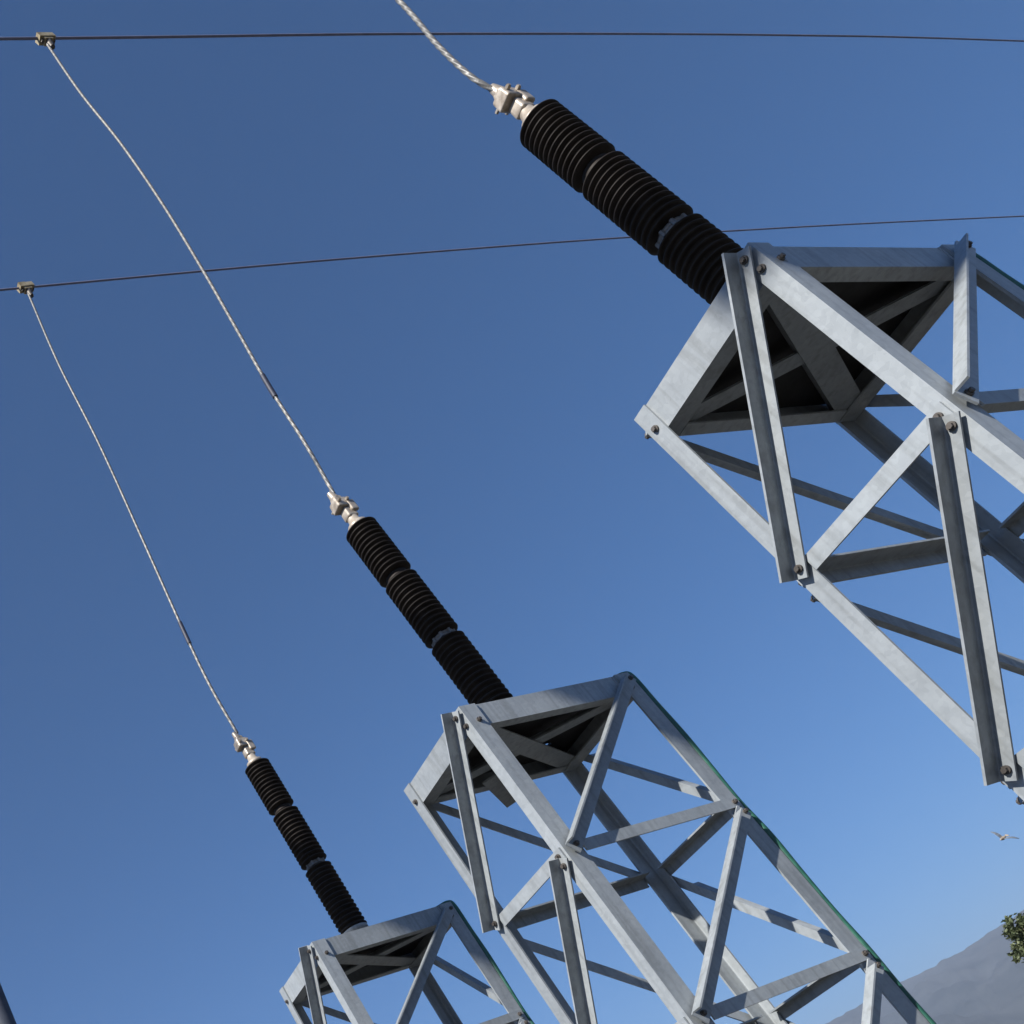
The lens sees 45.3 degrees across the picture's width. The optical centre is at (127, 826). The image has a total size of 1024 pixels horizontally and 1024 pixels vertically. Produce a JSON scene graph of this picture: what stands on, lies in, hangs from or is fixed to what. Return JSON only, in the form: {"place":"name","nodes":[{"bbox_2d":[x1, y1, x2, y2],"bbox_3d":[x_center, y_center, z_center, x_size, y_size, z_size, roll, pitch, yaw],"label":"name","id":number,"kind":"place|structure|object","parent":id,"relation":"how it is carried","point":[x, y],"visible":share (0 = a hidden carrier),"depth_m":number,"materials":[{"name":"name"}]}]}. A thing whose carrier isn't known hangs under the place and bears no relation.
{"place":"outdoors","nodes":[
{"label":"outdoors","id":0,"kind":"place"},
{"bbox_2d":[0,32,1023,41],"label":"overhead conductor","id":1,"kind":"object","parent":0,"point":[304,34],"visible":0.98,"depth_m":13.76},
{"bbox_2d":[35,32,55,49],"bbox_3d":[-0.774,-7.614,10.826,0.190,0.257,0.086,-13,-32,-23],"label":"line clamp","id":2,"kind":"object","parent":1,"relation":"attached to","point":[45,38],"visible":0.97,"depth_m":10.80,"materials":[{"name":"metal"}]},
{"bbox_2d":[46,43,335,493],"bbox_3d":[0.282,-4.845,8.992,0.639,6.776,0.037,-13,-32,-23],"label":"jumper wire","id":3,"kind":"object","parent":2,"relation":"hanging from","point":[269,387],"visible":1,"depth_m":8.50,"materials":[{"name":"metal"}]},
{"bbox_2d":[0,215,1023,290],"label":"overhead conductor","id":4,"kind":"object","parent":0,"point":[156,275],"visible":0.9,"depth_m":15.30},
{"bbox_2d":[17,281,34,297],"bbox_3d":[-1.126,-6.041,12.567,0.190,0.257,0.086,-13,-32,-23],"label":"line clamp","id":5,"kind":"object","parent":4,"relation":"attached to","point":[26,287],"visible":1,"depth_m":12.54,"materials":[{"name":"metal"}]},
{"bbox_2d":[27,293,238,732],"bbox_3d":[-0.108,-3.364,10.793,0.650,6.536,0.037,-13,-32,-23],"label":"jumper wire","id":6,"kind":"object","parent":5,"relation":"hanging from","point":[185,634],"visible":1,"depth_m":10.30,"materials":[{"name":"metal"}]},
{"bbox_2d":[0,0,1023,1023],"label":"sky","id":7,"kind":"structure","parent":0,"point":[481,406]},
{"bbox_2d":[826,910,1023,1023],"bbox_3d":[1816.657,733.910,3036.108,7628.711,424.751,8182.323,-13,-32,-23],"label":"mountain","id":8,"kind":"structure","parent":0,"point":[980,981],"depth_m":2736.44,"materials":[{"name":"grey stone"}]},
{"bbox_2d":[991,831,1018,839],"bbox_3d":[10.201,0.107,13.003,0.167,0.236,0.136,-28,-29,3],"label":"bird","id":9,"kind":"object","parent":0,"point":[1000,836],"visible":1,"depth_m":12.99},
{"label":"ground","id":10,"kind":"structure","parent":0,"visible":0},
{"bbox_2d":[0,984,16,1023],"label":"steel pole","id":11,"kind":"object","parent":10,"relation":"on","point":[6,1015],"depth_m":12.71,"materials":[{"name":"metal"}]},
{"bbox_2d":[279,902,530,1023],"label":"lattice tower","id":12,"kind":"structure","parent":10,"relation":"on","point":[340,966],"depth_m":7.80,"materials":[{"name":"metal"}]},
{"bbox_2d":[232,732,367,933],"bbox_3d":[1.301,0.053,8.559,0.288,2.105,0.288,-13,-32,-23],"label":"post insulator","id":13,"kind":"object","parent":12,"relation":"on","point":[327,884],"visible":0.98,"depth_m":8.46,"materials":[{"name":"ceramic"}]},
{"bbox_2d":[437,900,534,1023],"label":"earth cable","id":14,"kind":"object","parent":12,"relation":"attached to","point":[484,949],"visible":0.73,"depth_m":7.78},
{"bbox_2d":[404,672,929,1023],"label":"lattice tower","id":15,"kind":"structure","parent":10,"relation":"on","point":[503,752],"depth_m":5.69,"materials":[{"name":"metal"}]},
{"bbox_2d":[327,491,512,703],"bbox_3d":[1.742,-1.337,6.702,0.288,2.105,0.288,-13,-32,-23],"label":"post insulator","id":16,"kind":"object","parent":15,"relation":"on","point":[473,676],"visible":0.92,"depth_m":6.61,"materials":[{"name":"ceramic"}]},
{"bbox_2d":[618,671,935,1023],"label":"earth cable","id":17,"kind":"object","parent":15,"relation":"attached to","point":[777,842],"visible":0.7,"depth_m":5.55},
{"bbox_2d":[634,233,1023,804],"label":"lattice tower","id":18,"kind":"structure","parent":10,"relation":"on","point":[780,338],"depth_m":3.88,"materials":[{"name":"metal"}]},
{"bbox_2d":[490,83,743,304],"bbox_3d":[2.183,-2.727,4.845,0.288,2.105,0.288,-13,-32,-23],"label":"post insulator","id":19,"kind":"object","parent":18,"relation":"on","point":[653,216],"visible":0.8,"depth_m":4.80,"materials":[{"name":"ceramic"}]},
{"bbox_2d":[976,253,1023,289],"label":"earth cable","id":20,"kind":"object","parent":18,"relation":"attached to","point":[1000,271],"visible":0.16,"depth_m":4.21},
{"bbox_2d":[1001,913,1023,963],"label":"leafy tree","id":21,"kind":"object","parent":10,"relation":"on","point":[1014,933],"visible":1,"depth_m":23.42,"materials":[{"name":"green plant"}]},
{"bbox_3d":[-0.361,-9.113,9.044,0.190,0.257,0.086,-13,-32,-23],"label":"line clamp","id":22,"kind":"object","parent":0,"visible":0},
{"bbox_2d":[395,0,492,91],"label":"jumper wire","id":23,"kind":"object","parent":22,"relation":"hanging from","point":[457,64],"visible":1,"depth_m":5.52,"materials":[{"name":"metal"}]}
]}

